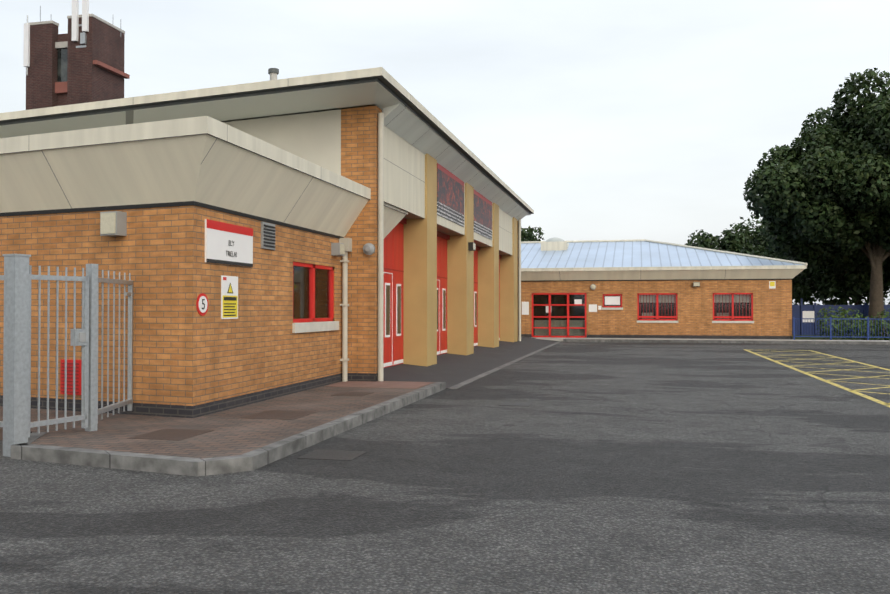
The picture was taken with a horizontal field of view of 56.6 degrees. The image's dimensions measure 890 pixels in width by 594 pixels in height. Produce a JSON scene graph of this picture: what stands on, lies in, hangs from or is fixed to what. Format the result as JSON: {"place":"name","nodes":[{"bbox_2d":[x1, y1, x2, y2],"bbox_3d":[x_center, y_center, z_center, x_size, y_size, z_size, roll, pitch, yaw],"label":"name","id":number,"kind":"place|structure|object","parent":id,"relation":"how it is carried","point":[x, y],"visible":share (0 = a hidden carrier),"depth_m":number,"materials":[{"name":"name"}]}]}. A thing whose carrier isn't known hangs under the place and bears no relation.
{"place":"outdoors","nodes":[
{"label":"outdoors","id":0,"kind":"place"},
{"bbox_2d":[23,0,129,109],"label":"tower","id":1,"kind":"structure","parent":0,"point":[81,61],"depth_m":38.34,"materials":[{"name":"brick"}]},
{"bbox_2d":[0,341,889,593],"bbox_3d":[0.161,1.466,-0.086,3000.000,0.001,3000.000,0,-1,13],"label":"asphalt ground","id":2,"kind":"structure","parent":0,"point":[652,468],"depth_m":6.36,"materials":[{"name":"grey asphalt"}]},
{"bbox_2d":[0,254,133,456],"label":"steel gate railings","id":3,"kind":"object","parent":2,"relation":"on","point":[17,277],"visible":1,"depth_m":8.60,"materials":[{"name":"grey metal"}]},
{"bbox_2d":[0,205,341,417],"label":"annex walls","id":4,"kind":"structure","parent":2,"relation":"on","point":[189,361],"depth_m":10.80,"materials":[{"name":"orange brick"}]},
{"bbox_2d":[0,116,407,238],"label":"roof fascia","id":5,"kind":"structure","parent":4,"relation":"on","point":[208,162],"depth_m":10.50,"materials":[{"name":"beige metal"}]},
{"bbox_2d":[60,211,351,394],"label":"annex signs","id":6,"kind":"object","parent":4,"relation":"attached to","point":[219,235],"visible":0.96,"depth_m":10.92,"materials":[{"name":"white plastic"}]},
{"bbox_2d":[228,251,236,256],"bbox_3d":[-2.838,-0.573,10.965,0.002,0.069,0.302,0,-1,13],"label":"sign lettering","id":7,"kind":"object","parent":4,"relation":"attached to","point":[229,253],"visible":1,"depth_m":10.98,"materials":[{"name":"black"}]},
{"bbox_2d":[292,262,338,332],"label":"annex window","id":8,"kind":"structure","parent":4,"relation":"in","point":[313,297],"depth_m":13.88,"materials":[{"name":"red metal"}]},
{"bbox_2d":[0,381,531,476],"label":"pavement","id":9,"kind":"structure","parent":2,"relation":"on","point":[253,436],"depth_m":8.92,"materials":[{"name":"concrete"}]},
{"bbox_2d":[223,105,517,380],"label":"building walls","id":10,"kind":"structure","parent":2,"relation":"on","point":[429,194],"depth_m":18.79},
{"bbox_2d":[0,67,533,220],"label":"building roof","id":11,"kind":"structure","parent":10,"relation":"on","point":[412,120],"depth_m":15.28,"materials":[{"name":"beige metal"}]},
{"bbox_2d":[363,113,520,380],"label":"drainpipes","id":12,"kind":"object","parent":10,"relation":"attached to","point":[368,248],"visible":0.88,"depth_m":15.14,"materials":[{"name":"white plastic"}]},
{"bbox_2d":[383,218,500,367],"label":"red doors","id":13,"kind":"structure","parent":10,"relation":"attached to","point":[393,294],"depth_m":18.56,"materials":[{"name":"red paint"}]},
{"bbox_2d":[383,337,889,388],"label":"pavement","id":14,"kind":"structure","parent":2,"relation":"on","point":[454,371],"depth_m":23.08,"materials":[{"name":"concrete"}]},
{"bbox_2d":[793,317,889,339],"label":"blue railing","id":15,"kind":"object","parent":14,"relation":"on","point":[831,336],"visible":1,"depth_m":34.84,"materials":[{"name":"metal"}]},
{"bbox_2d":[743,349,889,406],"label":"yellow box marking","id":16,"kind":"object","parent":2,"relation":"on","point":[857,393],"visible":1,"depth_m":18.97,"materials":[{"name":"paint"}]},
{"bbox_2d":[0,0,889,304],"label":"sky","id":17,"kind":"structure","parent":0,"point":[609,119],"materials":[{"name":"white"}]},
{"bbox_2d":[521,226,543,241],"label":"tree","id":18,"kind":"object","parent":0,"point":[527,235],"visible":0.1,"depth_m":72.32,"materials":[{"name":"green plant"}]},
{"bbox_2d":[521,280,791,338],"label":"block walls","id":19,"kind":"structure","parent":0,"point":[772,313],"depth_m":36.49,"materials":[{"name":"brick"}]},
{"bbox_2d":[532,293,752,337],"bbox_3d":[8.707,0.822,37.035,9.630,2.040,0.320,0,-1,13],"label":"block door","id":20,"kind":"structure","parent":19,"relation":"attached to","point":[567,328],"depth_m":37.21,"materials":[{"name":"red paint"}]},
{"bbox_2d":[522,281,775,314],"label":"wall signs","id":21,"kind":"object","parent":19,"relation":"attached to","point":[592,307],"visible":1,"depth_m":37.28,"materials":[{"name":"white plastic"}]},
{"bbox_2d":[521,239,807,281],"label":"roof","id":22,"kind":"structure","parent":19,"relation":"on","point":[619,260],"depth_m":37.36,"materials":[{"name":"blue metal"}]},
{"bbox_2d":[541,241,568,250],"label":"rooflight kerb","id":23,"kind":"structure","parent":22,"relation":"attached to","point":[558,245],"depth_m":41.55,"materials":[{"name":"white plastic"}]},
{"bbox_2d":[545,237,563,241],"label":"roof dome","id":24,"kind":"structure","parent":23,"relation":"on","point":[554,239],"depth_m":41.83,"materials":[{"name":"white plastic"}]},
{"bbox_2d":[743,68,889,272],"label":"tree foliage","id":25,"kind":"object","parent":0,"point":[848,148],"depth_m":40.32,"materials":[{"name":"green plant"}]},
{"bbox_2d":[792,335,889,339],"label":"verge grass","id":26,"kind":"structure","parent":0,"point":[810,338],"depth_m":37.87,"materials":[{"name":"green plant"}]},
{"bbox_2d":[685,223,763,254],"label":"tree","id":27,"kind":"object","parent":26,"relation":"on","point":[736,240],"depth_m":65.18,"materials":[{"name":"green plant"}]},
{"bbox_2d":[720,214,773,251],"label":"tree","id":28,"kind":"object","parent":26,"relation":"on","point":[756,236],"depth_m":68.23,"materials":[{"name":"green plant"}]},
{"bbox_2d":[739,233,843,304],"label":"tree","id":29,"kind":"object","parent":26,"relation":"on","point":[764,252],"depth_m":54.98,"materials":[{"name":"green plant"}]},
{"bbox_2d":[777,252,889,304],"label":"tree","id":30,"kind":"object","parent":26,"relation":"on","point":[851,287],"depth_m":47.56,"materials":[{"name":"green plant"}]},
{"bbox_2d":[792,298,889,335],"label":"fence","id":31,"kind":"object","parent":26,"relation":"on","point":[805,311],"visible":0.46,"depth_m":42.67,"materials":[{"name":"metal"}]},
{"bbox_2d":[815,304,889,339],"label":"hedge","id":32,"kind":"object","parent":26,"relation":"on","point":[847,323],"visible":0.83,"depth_m":35.97,"materials":[{"name":"green plant"}]},
{"bbox_2d":[819,172,889,334],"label":"tree","id":33,"kind":"object","parent":26,"relation":"on","point":[876,255],"depth_m":41.10,"materials":[{"name":"plant"}]}
]}

